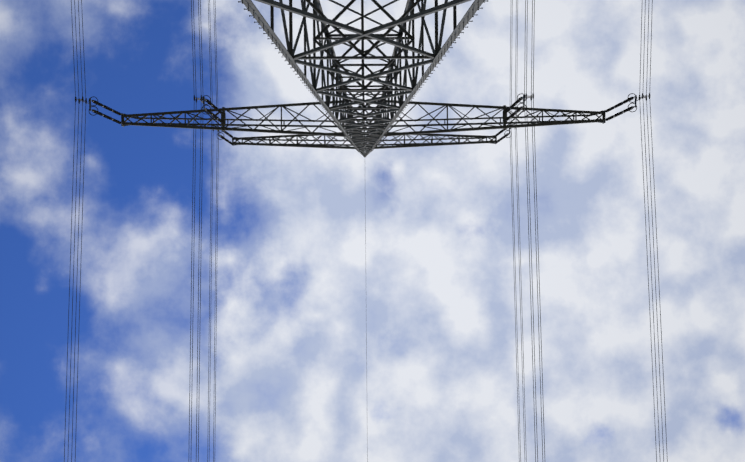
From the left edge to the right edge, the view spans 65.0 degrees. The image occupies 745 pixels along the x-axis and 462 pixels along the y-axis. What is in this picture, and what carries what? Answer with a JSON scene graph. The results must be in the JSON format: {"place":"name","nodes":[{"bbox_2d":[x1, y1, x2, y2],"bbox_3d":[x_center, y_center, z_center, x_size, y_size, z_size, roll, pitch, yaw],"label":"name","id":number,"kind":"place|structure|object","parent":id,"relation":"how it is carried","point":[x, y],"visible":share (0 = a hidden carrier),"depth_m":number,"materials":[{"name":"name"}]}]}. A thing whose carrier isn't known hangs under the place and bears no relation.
{"place":"outdoors","nodes":[
{"label":"outdoors","id":0,"kind":"place"},
{"bbox_2d":[0,0,744,461],"label":"sky","id":1,"kind":"structure","parent":0,"point":[301,290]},
{"label":"ground","id":2,"kind":"structure","parent":0,"visible":0},
{"bbox_2d":[75,0,649,156],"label":"pylon","id":3,"kind":"object","parent":2,"relation":"on","point":[364,143],"visible":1,"depth_m":31.15,"materials":[{"name":"metal"}]},
{"bbox_2d":[64,0,667,461],"bbox_3d":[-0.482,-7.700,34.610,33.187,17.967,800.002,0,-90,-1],"label":"power lines","id":4,"kind":"object","parent":3,"relation":"on","point":[216,202],"visible":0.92,"depth_m":33.51,"materials":[{"name":"metal"}]},
{"bbox_2d":[364,103,367,461],"bbox_3d":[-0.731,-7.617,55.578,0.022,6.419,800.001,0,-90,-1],"label":"earth wire","id":5,"kind":"object","parent":3,"relation":"attached to","point":[366,334],"visible":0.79,"depth_m":57.60,"materials":[{"name":"metal"}]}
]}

